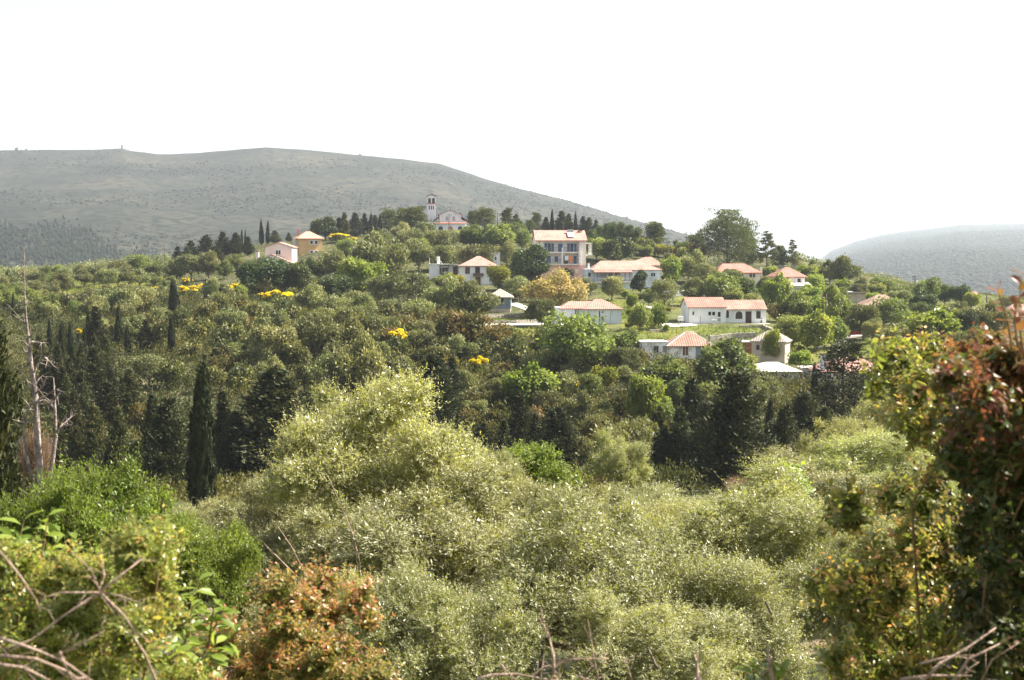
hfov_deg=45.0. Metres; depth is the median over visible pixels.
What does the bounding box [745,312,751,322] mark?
door
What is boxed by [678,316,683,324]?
water tank
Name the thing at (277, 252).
window
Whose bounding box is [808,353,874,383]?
pink roofed house
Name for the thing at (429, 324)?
olive tree
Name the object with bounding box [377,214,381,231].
cypress tree
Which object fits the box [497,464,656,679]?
olive tree
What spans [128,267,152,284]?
olive tree
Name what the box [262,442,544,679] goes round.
olive tree
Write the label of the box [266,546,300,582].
bare branches
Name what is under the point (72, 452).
conifer tree
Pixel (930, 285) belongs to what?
leafy tree
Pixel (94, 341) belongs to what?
conifer tree
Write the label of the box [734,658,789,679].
leafy shoots
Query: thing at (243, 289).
leafy tree
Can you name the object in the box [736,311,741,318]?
shuttered window
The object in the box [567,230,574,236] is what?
solar water heater
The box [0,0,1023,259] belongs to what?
sky
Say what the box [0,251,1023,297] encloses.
groves
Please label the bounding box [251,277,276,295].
shrub
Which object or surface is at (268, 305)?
olive tree
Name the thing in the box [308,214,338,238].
leafy tree
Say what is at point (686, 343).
old white house
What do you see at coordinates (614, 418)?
shrub
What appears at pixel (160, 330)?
shrub
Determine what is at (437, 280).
leafy tree
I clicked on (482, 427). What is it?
conifer tree
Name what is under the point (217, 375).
shrub
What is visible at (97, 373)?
conifer tree
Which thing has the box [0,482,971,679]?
weeds
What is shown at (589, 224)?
conifer tree
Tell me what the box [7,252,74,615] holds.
dead tree
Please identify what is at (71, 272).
olive tree
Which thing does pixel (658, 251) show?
bush
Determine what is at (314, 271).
leafy tree
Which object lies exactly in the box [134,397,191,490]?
conifer tree
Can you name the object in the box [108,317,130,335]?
shrub
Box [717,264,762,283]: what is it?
red roofed house
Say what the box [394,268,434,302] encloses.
olive tree
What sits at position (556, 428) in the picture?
conifer tree
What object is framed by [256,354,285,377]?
olive tree
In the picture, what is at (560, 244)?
three storey house
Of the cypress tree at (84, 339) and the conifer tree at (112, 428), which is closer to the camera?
the conifer tree at (112, 428)
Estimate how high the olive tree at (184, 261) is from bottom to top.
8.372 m
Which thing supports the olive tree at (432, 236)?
on the ground at (672, 315)
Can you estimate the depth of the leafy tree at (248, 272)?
265.69 m
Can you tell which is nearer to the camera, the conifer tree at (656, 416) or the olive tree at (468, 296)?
the conifer tree at (656, 416)
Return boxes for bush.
[0,504,221,679]
[15,426,56,488]
[76,328,82,338]
[178,285,200,297]
[178,552,405,679]
[181,278,193,285]
[261,289,293,302]
[328,233,348,241]
[386,328,408,345]
[455,274,464,281]
[467,355,489,376]
[485,264,510,289]
[565,379,578,393]
[590,365,620,387]
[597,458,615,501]
[624,322,632,327]
[652,244,665,256]
[664,246,674,253]
[723,474,750,495]
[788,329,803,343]
[796,323,981,679]
[910,269,1023,679]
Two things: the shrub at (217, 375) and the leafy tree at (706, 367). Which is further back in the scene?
the shrub at (217, 375)
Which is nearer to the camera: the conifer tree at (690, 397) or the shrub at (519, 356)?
the conifer tree at (690, 397)
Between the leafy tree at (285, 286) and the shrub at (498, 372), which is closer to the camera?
the shrub at (498, 372)
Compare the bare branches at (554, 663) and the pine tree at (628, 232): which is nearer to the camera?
the bare branches at (554, 663)
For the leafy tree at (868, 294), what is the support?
on the ground at (672, 315)
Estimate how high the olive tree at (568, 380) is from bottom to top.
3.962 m
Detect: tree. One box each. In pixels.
[0,274,9,288]
[0,287,17,307]
[0,314,36,539]
[0,423,208,658]
[4,266,21,282]
[4,284,26,296]
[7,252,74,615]
[7,281,30,289]
[11,292,15,318]
[12,299,36,315]
[13,415,47,576]
[15,268,31,281]
[15,287,44,302]
[16,296,31,305]
[25,271,48,288]
[27,279,41,289]
[28,335,51,370]
[34,294,60,312]
[36,351,51,392]
[37,264,54,273]
[39,301,61,320]
[39,361,59,403]
[42,288,54,294]
[43,281,60,293]
[45,271,53,281]
[46,316,52,352]
[47,272,74,292]
[49,264,67,272]
[50,419,69,473]
[51,319,68,360]
[51,341,65,371]
[51,374,71,423]
[52,364,72,412]
[55,267,74,278]
[55,291,75,306]
[56,357,77,388]
[58,318,65,364]
[63,388,87,440]
[63,419,74,451]
[65,426,86,473]
[65,432,84,472]
[67,300,81,311]
[67,320,75,375]
[68,379,93,420]
[71,263,82,276]
[71,290,83,296]
[73,341,87,375]
[74,267,92,287]
[74,286,95,301]
[74,368,96,404]
[75,363,96,401]
[76,293,110,312]
[77,346,105,398]
[78,314,109,332]
[79,304,110,347]
[81,265,101,286]
[82,328,86,357]
[82,403,109,465]
[82,429,108,474]
[85,305,89,331]
[85,334,105,367]
[85,378,127,434]
[94,267,119,287]
[94,286,113,300]
[99,426,114,468]
[100,335,116,370]
[101,283,111,288]
[101,405,133,474]
[103,363,120,397]
[107,259,128,282]
[107,286,142,317]
[108,266,126,284]
[110,303,136,317]
[114,283,126,288]
[114,300,121,344]
[114,493,274,636]
[115,368,146,423]
[118,265,140,284]
[120,438,133,468]
[121,312,152,341]
[122,284,158,313]
[123,324,131,352]
[126,253,151,272]
[126,353,165,385]
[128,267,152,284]
[128,439,151,480]
[134,318,157,350]
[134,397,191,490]
[135,390,162,455]
[143,261,161,276]
[148,272,161,285]
[151,306,171,321]
[154,286,165,291]
[154,287,163,299]
[159,258,184,278]
[159,287,182,303]
[164,275,179,285]
[167,313,175,353]
[168,277,179,311]
[170,265,188,280]
[171,246,181,258]
[172,488,245,614]
[173,252,202,281]
[179,422,191,461]
[180,246,193,255]
[183,240,197,254]
[185,353,217,510]
[189,250,220,278]
[193,234,213,253]
[194,515,305,678]
[198,276,229,295]
[200,467,340,679]
[207,283,238,311]
[210,245,229,262]
[212,307,249,327]
[213,259,233,278]
[213,387,231,467]
[214,231,230,255]
[214,411,265,479]
[216,362,324,477]
[222,342,506,656]
[224,341,243,365]
[226,231,242,254]
[227,254,243,269]
[229,499,291,636]
[231,254,288,293]
[232,283,248,297]
[236,546,411,679]
[239,236,256,255]
[242,345,273,373]
[244,321,302,358]
[249,301,273,319]
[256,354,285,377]
[258,220,264,244]
[260,308,289,327]
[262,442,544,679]
[265,220,269,243]
[268,230,282,242]
[270,258,305,291]
[285,232,292,241]
[285,258,315,292]
[287,334,308,347]
[291,307,345,357]
[292,282,327,311]
[298,389,316,415]
[301,543,571,679]
[304,351,348,393]
[305,256,325,279]
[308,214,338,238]
[312,248,345,275]
[312,305,335,317]
[313,294,354,315]
[315,271,353,297]
[317,321,350,339]
[321,341,341,353]
[327,328,387,396]
[332,304,372,345]
[335,217,345,233]
[335,237,355,253]
[335,238,357,256]
[336,256,390,292]
[338,212,351,234]
[339,289,364,304]
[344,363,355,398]
[348,212,364,236]
[350,227,411,278]
[352,291,378,313]
[353,312,390,333]
[360,213,367,234]
[362,273,403,302]
[367,212,373,234]
[368,365,392,383]
[372,341,393,359]
[373,215,377,230]
[376,228,393,240]
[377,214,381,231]
[377,230,393,245]
[378,298,403,313]
[379,207,397,230]
[388,207,411,225]
[389,221,410,236]
[389,313,413,320]
[393,353,416,371]
[394,227,425,245]
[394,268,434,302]
[398,206,438,228]
[401,297,439,319]
[404,236,435,271]
[406,328,428,347]
[413,237,432,249]
[413,319,436,332]
[414,221,436,236]
[414,350,471,425]
[421,236,434,245]
[421,274,466,312]
[423,436,546,679]
[424,229,450,245]
[426,244,459,265]
[430,271,458,288]
[440,229,459,245]
[442,334,480,361]
[445,279,503,320]
[446,356,466,399]
[453,241,498,264]
[457,369,478,388]
[458,223,486,244]
[460,398,487,416]
[466,452,743,678]
[467,210,483,224]
[469,229,485,245]
[470,206,495,227]
[471,422,502,457]
[480,224,493,243]
[482,221,517,246]
[482,239,496,246]
[482,376,511,395]
[494,238,515,265]
[494,419,513,453]
[494,439,595,672]
[497,393,532,447]
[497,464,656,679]
[499,361,564,410]
[500,207,514,223]
[502,275,529,301]
[507,242,552,277]
[509,221,526,240]
[512,214,520,224]
[513,229,531,247]
[517,264,589,305]
[517,352,548,369]
[521,412,544,445]
[523,297,557,326]
[524,219,536,233]
[528,404,593,465]
[530,389,563,417]
[532,212,543,229]
[535,310,615,374]
[537,487,546,679]
[540,217,552,229]
[542,581,772,679]
[550,209,553,229]
[551,211,570,229]
[555,371,575,398]
[558,435,595,464]
[560,268,574,276]
[560,360,577,372]
[562,213,573,229]
[563,389,596,424]
[564,368,578,380]
[573,211,577,229]
[575,373,604,396]
[577,216,587,231]
[582,277,600,294]
[582,411,613,436]
[582,427,657,509]
[585,217,594,235]
[586,229,598,241]
[586,237,605,260]
[590,414,660,468]
[593,219,598,230]
[594,398,617,414]
[595,225,602,242]
[596,468,717,520]
[597,239,614,260]
[600,223,609,241]
[600,236,636,260]
[600,275,624,300]
[604,347,642,370]
[606,221,616,239]
[610,221,625,238]
[610,329,640,347]
[612,480,783,602]
[613,541,833,679]
[615,364,635,388]
[620,288,630,297]
[621,224,637,241]
[623,372,666,419]
[624,308,633,314]
[625,293,638,305]
[627,303,654,330]
[629,268,647,292]
[631,226,642,250]
[636,235,657,254]
[636,244,653,256]
[637,355,691,388]
[641,289,654,304]
[643,221,670,243]
[647,426,679,472]
[649,278,679,305]
[649,409,663,450]
[650,301,668,327]
[652,443,887,677]
[653,395,675,422]
[659,253,676,261]
[659,254,683,281]
[661,403,695,469]
[663,324,670,330]
[664,376,683,408]
[669,376,711,442]
[674,241,693,251]
[675,246,691,257]
[675,367,791,490]
[677,275,703,296]
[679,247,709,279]
[685,206,765,264]
[687,233,709,245]
[688,380,750,417]
[688,399,710,470]
[691,336,754,385]
[692,262,718,283]
[702,270,744,296]
[710,439,886,647]
[717,286,743,299]
[722,268,743,278]
[733,352,761,375]
[734,276,759,299]
[738,237,758,264]
[743,366,783,411]
[744,293,764,302]
[745,458,815,668]
[750,376,769,414]
[754,231,779,265]
[755,275,769,299]
[755,420,777,441]
[759,265,778,275]
[760,272,796,304]
[760,328,781,358]
[765,394,774,425]
[770,245,787,265]
[770,401,803,461]
[774,314,804,346]
[779,501,922,666]
[781,239,801,265]
[784,288,814,317]
[785,348,812,365]
[790,387,828,449]
[791,409,895,536]
[794,420,970,518]
[795,264,820,281]
[796,308,837,348]
[799,282,821,297]
[803,336,873,426]
[805,273,825,288]
[806,294,827,313]
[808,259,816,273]
[810,362,819,398]
[811,405,833,443]
[817,263,825,280]
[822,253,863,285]
[822,283,841,309]
[823,259,831,283]
[824,292,852,323]
[826,286,849,298]
[831,316,850,345]
[835,277,851,290]
[843,303,882,338]
[845,384,945,469]
[848,283,868,291]
[852,277,868,288]
[861,318,882,339]
[864,291,878,299]
[868,281,886,293]
[869,277,885,283]
[870,296,913,324]
[874,321,911,347]
[881,279,897,294]
[886,290,912,303]
[888,285,911,296]
[900,282,915,294]
[904,305,962,347]
[905,291,938,309]
[909,301,933,314]
[911,276,943,298]
[912,324,949,345]
[937,283,952,303]
[939,304,948,310]
[939,330,972,351]
[947,299,967,313]
[949,283,973,301]
[950,308,961,319]
[955,307,979,331]
[959,306,983,313]
[960,324,991,342]
[962,292,982,306]
[973,298,1013,333]
[995,296,1022,306]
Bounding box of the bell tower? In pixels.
[426,191,436,224]
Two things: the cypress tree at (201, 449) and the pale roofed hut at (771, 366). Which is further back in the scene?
the pale roofed hut at (771, 366)
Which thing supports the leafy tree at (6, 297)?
on the ground at (672, 315)
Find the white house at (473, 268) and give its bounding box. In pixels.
[459,256,497,283]
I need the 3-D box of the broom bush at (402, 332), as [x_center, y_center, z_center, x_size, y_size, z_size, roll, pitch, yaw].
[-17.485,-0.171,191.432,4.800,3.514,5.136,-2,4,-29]
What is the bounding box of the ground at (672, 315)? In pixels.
[0,233,1023,679]
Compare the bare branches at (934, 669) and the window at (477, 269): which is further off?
the window at (477, 269)
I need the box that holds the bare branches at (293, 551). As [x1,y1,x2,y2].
[276,524,309,585]
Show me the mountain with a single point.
(193, 219)
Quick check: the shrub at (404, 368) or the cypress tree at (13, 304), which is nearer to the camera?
the shrub at (404, 368)
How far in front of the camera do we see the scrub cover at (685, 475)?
159.87 m
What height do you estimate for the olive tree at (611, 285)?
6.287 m
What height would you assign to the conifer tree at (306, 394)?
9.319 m
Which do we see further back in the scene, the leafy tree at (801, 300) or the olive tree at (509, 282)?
the olive tree at (509, 282)
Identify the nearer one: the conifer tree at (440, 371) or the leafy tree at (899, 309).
the conifer tree at (440, 371)
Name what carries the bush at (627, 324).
on the ground at (672, 315)
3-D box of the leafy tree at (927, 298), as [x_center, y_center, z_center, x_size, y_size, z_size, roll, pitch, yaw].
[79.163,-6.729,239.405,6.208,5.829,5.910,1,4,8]
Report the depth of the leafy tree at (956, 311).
218.92 m
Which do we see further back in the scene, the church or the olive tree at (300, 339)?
the church
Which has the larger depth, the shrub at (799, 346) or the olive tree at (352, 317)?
the olive tree at (352, 317)
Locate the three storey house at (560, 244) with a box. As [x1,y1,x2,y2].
[532,230,591,279]
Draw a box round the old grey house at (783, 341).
[749,330,792,363]
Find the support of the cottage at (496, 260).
on the ground at (672, 315)
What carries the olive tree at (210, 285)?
on the ground at (672, 315)
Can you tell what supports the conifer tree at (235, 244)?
on the ground at (672, 315)
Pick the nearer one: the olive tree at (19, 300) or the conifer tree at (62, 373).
the conifer tree at (62, 373)
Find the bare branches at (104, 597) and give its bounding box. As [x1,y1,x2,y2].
[2,550,156,679]
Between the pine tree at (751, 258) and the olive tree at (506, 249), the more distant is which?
the pine tree at (751, 258)
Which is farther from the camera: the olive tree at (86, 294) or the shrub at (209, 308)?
the olive tree at (86, 294)
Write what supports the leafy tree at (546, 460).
on the ground at (672, 315)
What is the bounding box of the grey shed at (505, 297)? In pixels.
[490,289,513,311]
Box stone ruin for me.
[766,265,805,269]
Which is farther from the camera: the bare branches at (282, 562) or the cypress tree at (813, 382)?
the cypress tree at (813, 382)
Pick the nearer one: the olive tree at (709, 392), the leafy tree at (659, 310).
the olive tree at (709, 392)
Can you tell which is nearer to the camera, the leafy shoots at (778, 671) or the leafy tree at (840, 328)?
the leafy shoots at (778, 671)
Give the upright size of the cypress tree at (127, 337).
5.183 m
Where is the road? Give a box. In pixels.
[820,335,861,338]
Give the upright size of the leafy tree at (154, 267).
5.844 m
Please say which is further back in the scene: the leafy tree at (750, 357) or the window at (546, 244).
the window at (546, 244)
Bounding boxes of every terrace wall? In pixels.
[484,319,543,323]
[488,313,529,317]
[649,329,666,332]
[708,332,755,341]
[739,325,773,329]
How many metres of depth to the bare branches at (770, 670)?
3.26 m
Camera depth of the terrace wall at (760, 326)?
217.57 m
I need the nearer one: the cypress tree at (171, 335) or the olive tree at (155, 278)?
the cypress tree at (171, 335)
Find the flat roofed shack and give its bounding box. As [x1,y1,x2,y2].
[848,291,869,302]
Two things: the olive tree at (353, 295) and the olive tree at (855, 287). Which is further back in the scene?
the olive tree at (855, 287)
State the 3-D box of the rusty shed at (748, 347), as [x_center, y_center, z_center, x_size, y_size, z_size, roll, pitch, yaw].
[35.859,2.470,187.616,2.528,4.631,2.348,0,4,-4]
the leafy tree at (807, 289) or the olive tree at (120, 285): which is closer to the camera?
the leafy tree at (807, 289)
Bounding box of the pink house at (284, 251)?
[255,242,297,263]
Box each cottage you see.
[491,249,500,265]
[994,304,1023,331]
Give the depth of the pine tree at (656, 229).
365.30 m
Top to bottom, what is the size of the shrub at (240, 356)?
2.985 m
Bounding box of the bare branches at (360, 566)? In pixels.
[328,476,361,576]
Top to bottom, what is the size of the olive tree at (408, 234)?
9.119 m
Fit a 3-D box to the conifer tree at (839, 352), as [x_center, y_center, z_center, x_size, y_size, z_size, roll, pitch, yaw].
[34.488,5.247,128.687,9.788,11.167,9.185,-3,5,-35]
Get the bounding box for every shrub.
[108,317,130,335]
[128,399,146,430]
[135,290,154,312]
[139,310,158,327]
[150,316,168,349]
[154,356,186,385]
[171,304,194,329]
[175,336,208,358]
[185,315,216,341]
[194,297,219,321]
[206,334,234,363]
[206,353,233,373]
[206,365,224,390]
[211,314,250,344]
[215,344,233,357]
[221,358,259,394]
[232,288,250,308]
[234,300,265,329]
[234,352,256,368]
[236,332,261,353]
[248,314,275,331]
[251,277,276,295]
[265,306,289,321]
[270,294,291,310]
[275,340,312,366]
[283,299,309,321]
[283,316,299,335]
[294,361,320,389]
[308,327,342,352]
[330,340,351,350]
[361,329,384,344]
[373,316,411,332]
[374,306,397,316]
[378,325,396,342]
[383,332,415,359]
[383,355,408,383]
[387,362,411,380]
[390,307,423,320]
[394,313,420,331]
[410,345,437,369]
[414,331,444,351]
[416,339,438,352]
[424,305,456,336]
[432,343,459,362]
[433,307,494,342]
[439,333,454,347]
[455,384,493,411]
[457,349,471,365]
[457,406,481,431]
[469,321,514,354]
[472,334,493,357]
[480,399,509,423]
[481,420,499,440]
[485,368,513,380]
[487,386,513,409]
[492,329,533,367]
[493,278,510,289]
[493,360,523,371]
[494,323,519,336]
[510,345,540,364]
[511,293,524,298]
[524,405,543,430]
[525,272,540,281]
[528,323,578,351]
[528,337,550,351]
[528,405,545,418]
[542,346,577,373]
[549,400,572,419]
[580,423,600,445]
[582,341,616,368]
[594,390,628,418]
[600,410,619,423]
[627,346,648,366]
[675,241,709,257]
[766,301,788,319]
[796,344,804,350]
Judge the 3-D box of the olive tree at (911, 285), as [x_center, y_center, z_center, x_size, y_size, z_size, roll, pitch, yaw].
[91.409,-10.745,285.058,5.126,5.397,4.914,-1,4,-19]
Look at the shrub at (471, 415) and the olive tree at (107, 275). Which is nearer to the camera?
the shrub at (471, 415)
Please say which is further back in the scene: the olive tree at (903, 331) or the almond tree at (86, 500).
the olive tree at (903, 331)
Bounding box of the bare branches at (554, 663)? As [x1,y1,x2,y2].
[475,610,634,679]
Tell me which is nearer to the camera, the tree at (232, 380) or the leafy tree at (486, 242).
the tree at (232, 380)
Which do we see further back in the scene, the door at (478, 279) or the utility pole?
the door at (478, 279)
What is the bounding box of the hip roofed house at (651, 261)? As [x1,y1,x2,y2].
[635,257,661,279]
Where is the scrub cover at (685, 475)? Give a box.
[0,276,945,503]
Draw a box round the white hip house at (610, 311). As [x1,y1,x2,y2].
[551,299,623,323]
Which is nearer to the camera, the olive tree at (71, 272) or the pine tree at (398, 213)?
the olive tree at (71, 272)
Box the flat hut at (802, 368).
[798,366,810,379]
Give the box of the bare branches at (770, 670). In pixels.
[695,643,773,679]
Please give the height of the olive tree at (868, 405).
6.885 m
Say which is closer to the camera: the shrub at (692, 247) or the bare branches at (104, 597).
the bare branches at (104, 597)
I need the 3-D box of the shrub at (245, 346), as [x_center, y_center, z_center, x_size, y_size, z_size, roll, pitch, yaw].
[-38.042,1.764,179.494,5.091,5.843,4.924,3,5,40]
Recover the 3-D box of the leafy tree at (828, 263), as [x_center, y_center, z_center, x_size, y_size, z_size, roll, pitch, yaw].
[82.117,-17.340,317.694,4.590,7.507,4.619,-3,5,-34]
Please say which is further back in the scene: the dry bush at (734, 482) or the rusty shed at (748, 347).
the rusty shed at (748, 347)
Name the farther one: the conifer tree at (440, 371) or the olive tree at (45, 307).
the olive tree at (45, 307)
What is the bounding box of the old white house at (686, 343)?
[636,331,712,358]
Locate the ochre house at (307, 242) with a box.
[292,229,323,254]
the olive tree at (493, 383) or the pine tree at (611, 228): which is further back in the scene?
the pine tree at (611, 228)
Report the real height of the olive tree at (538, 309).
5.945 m
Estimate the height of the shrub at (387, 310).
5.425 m
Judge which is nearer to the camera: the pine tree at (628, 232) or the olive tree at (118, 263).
the olive tree at (118, 263)
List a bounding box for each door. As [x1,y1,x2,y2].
[453,266,457,274]
[475,277,480,283]
[600,273,604,280]
[696,347,700,357]
[717,311,720,320]
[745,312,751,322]
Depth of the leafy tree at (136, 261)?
339.72 m
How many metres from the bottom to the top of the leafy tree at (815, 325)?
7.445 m
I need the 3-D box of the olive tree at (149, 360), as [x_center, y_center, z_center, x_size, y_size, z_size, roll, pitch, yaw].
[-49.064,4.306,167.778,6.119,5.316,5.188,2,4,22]
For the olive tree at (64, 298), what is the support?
on the ground at (672, 315)
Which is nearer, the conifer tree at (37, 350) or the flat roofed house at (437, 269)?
the conifer tree at (37, 350)
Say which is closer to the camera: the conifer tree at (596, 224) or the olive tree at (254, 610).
the olive tree at (254, 610)
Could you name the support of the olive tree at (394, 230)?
on the ground at (672, 315)
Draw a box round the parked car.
[843,330,866,336]
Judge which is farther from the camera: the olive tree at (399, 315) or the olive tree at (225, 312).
the olive tree at (225, 312)
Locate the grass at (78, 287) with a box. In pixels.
[59,274,943,360]
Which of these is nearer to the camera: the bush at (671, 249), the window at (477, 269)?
the window at (477, 269)
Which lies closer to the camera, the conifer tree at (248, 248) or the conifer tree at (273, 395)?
the conifer tree at (273, 395)
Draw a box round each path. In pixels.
[485,323,563,325]
[511,303,526,309]
[662,322,694,326]
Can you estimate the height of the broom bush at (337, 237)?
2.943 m
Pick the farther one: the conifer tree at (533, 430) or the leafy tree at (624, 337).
the leafy tree at (624, 337)
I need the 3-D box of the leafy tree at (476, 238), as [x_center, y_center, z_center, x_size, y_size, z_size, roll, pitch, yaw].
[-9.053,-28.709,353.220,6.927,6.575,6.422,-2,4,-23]
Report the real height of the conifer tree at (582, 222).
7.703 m
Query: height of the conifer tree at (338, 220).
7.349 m
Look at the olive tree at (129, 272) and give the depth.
313.54 m
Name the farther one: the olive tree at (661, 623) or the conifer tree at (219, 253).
the conifer tree at (219, 253)
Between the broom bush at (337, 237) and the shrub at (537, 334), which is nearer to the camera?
the shrub at (537, 334)
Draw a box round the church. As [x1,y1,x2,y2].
[433,207,467,236]
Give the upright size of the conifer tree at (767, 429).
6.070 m
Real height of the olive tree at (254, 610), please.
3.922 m
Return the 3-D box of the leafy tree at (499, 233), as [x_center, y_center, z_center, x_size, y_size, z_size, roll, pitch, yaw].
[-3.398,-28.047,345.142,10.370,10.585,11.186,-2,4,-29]
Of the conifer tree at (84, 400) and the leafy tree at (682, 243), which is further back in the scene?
the leafy tree at (682, 243)
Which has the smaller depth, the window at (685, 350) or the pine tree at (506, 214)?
the window at (685, 350)
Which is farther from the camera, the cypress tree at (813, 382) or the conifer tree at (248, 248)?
the conifer tree at (248, 248)
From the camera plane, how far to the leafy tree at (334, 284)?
249.25 m
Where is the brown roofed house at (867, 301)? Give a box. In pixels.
[857,294,901,319]
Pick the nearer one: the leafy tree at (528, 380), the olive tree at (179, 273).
the leafy tree at (528, 380)
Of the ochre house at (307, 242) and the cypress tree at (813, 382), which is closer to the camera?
the cypress tree at (813, 382)
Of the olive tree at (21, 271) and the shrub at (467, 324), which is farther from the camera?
the olive tree at (21, 271)
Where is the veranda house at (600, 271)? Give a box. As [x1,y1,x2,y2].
[582,261,661,288]
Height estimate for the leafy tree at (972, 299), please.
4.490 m
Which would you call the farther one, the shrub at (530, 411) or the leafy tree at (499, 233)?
the leafy tree at (499, 233)
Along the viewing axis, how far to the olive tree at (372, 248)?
286.52 m
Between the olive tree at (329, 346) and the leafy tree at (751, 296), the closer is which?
the olive tree at (329, 346)
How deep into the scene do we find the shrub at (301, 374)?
160.26 m
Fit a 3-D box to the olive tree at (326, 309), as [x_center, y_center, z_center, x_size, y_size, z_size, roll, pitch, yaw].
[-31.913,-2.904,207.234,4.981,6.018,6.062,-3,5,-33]
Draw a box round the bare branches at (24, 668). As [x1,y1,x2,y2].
[0,551,105,679]
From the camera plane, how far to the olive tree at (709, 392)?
132.93 m
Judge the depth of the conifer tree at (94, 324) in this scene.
191.77 m
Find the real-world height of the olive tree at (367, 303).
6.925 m
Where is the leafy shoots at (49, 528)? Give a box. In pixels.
[0,509,120,679]
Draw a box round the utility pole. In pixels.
[821,294,830,310]
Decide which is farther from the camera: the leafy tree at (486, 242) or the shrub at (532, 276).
the leafy tree at (486, 242)
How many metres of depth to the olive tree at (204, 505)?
28.11 m
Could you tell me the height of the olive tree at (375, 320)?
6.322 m
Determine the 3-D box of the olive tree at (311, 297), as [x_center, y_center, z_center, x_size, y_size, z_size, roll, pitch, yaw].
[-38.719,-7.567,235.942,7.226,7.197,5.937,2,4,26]
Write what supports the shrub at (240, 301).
on the ground at (672, 315)
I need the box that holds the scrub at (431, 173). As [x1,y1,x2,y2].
[0,149,756,264]
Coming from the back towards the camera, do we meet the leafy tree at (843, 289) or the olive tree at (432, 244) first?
the olive tree at (432, 244)
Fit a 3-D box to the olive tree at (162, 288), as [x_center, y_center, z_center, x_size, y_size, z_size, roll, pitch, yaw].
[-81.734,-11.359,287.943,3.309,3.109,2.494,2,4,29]
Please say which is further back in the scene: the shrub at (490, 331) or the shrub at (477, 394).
the shrub at (490, 331)
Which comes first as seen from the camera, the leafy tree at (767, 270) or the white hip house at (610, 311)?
the white hip house at (610, 311)
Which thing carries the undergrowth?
on the ground at (672, 315)
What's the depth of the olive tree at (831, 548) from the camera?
13.81 m
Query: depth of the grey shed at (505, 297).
250.10 m
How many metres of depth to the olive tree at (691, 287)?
258.31 m
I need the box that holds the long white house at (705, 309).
[680,297,768,323]
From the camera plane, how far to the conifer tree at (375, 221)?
446.43 m
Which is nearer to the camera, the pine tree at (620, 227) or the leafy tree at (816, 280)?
the leafy tree at (816, 280)
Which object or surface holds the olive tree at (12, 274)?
on the ground at (672, 315)
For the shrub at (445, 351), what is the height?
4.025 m
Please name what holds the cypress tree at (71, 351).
on the ground at (672, 315)
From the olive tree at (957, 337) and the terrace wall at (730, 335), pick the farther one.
the terrace wall at (730, 335)
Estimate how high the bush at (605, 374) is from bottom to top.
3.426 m
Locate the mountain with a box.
[0,147,730,267]
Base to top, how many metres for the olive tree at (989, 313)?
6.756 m
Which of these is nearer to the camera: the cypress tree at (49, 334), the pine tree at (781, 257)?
the cypress tree at (49, 334)
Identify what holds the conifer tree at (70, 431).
on the ground at (672, 315)
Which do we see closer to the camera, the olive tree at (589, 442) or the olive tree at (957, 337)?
the olive tree at (589, 442)
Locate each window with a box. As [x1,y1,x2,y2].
[275,250,280,254]
[465,267,469,273]
[475,267,479,272]
[545,243,553,251]
[567,243,576,251]
[650,272,655,276]
[653,346,658,352]
[662,345,667,352]
[682,347,688,355]
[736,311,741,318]
[756,311,760,318]
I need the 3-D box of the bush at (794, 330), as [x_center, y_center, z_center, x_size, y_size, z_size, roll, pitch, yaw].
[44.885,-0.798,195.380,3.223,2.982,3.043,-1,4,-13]
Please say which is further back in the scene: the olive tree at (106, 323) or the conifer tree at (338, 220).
the conifer tree at (338, 220)
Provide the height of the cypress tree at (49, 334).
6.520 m
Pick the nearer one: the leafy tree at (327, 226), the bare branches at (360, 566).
the bare branches at (360, 566)
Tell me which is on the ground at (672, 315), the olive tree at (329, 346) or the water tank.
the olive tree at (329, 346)
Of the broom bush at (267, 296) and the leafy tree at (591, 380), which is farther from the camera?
the broom bush at (267, 296)
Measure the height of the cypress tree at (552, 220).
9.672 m
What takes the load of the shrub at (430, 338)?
on the ground at (672, 315)
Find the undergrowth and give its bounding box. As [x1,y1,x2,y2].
[1,227,1023,350]
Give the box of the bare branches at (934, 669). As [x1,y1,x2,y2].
[900,626,1023,679]
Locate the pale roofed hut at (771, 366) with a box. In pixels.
[752,362,802,383]
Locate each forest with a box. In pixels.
[0,214,160,268]
[819,223,1023,297]
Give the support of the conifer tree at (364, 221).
on the ground at (672, 315)
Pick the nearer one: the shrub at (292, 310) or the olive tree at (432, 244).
the shrub at (292, 310)
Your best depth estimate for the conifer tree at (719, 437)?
95.90 m
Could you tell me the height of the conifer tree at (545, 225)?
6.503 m
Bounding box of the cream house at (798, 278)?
[766,267,810,292]
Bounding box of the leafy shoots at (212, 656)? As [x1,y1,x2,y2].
[130,569,242,679]
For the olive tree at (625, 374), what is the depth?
154.21 m
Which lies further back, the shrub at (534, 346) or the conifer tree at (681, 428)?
the shrub at (534, 346)
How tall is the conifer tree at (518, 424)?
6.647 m
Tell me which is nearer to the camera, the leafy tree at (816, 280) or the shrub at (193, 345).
the shrub at (193, 345)
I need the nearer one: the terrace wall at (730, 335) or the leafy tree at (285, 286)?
the terrace wall at (730, 335)
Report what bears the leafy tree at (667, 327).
on the ground at (672, 315)
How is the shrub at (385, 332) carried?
on the ground at (672, 315)
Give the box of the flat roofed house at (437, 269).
[428,256,458,279]
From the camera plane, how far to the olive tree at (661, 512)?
18.17 m
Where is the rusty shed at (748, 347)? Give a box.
[741,341,751,353]
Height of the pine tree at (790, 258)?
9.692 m
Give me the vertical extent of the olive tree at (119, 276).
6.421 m
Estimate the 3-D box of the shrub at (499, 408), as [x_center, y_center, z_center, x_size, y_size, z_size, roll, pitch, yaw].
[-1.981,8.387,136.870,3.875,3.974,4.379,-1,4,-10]
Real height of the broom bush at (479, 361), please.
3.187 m

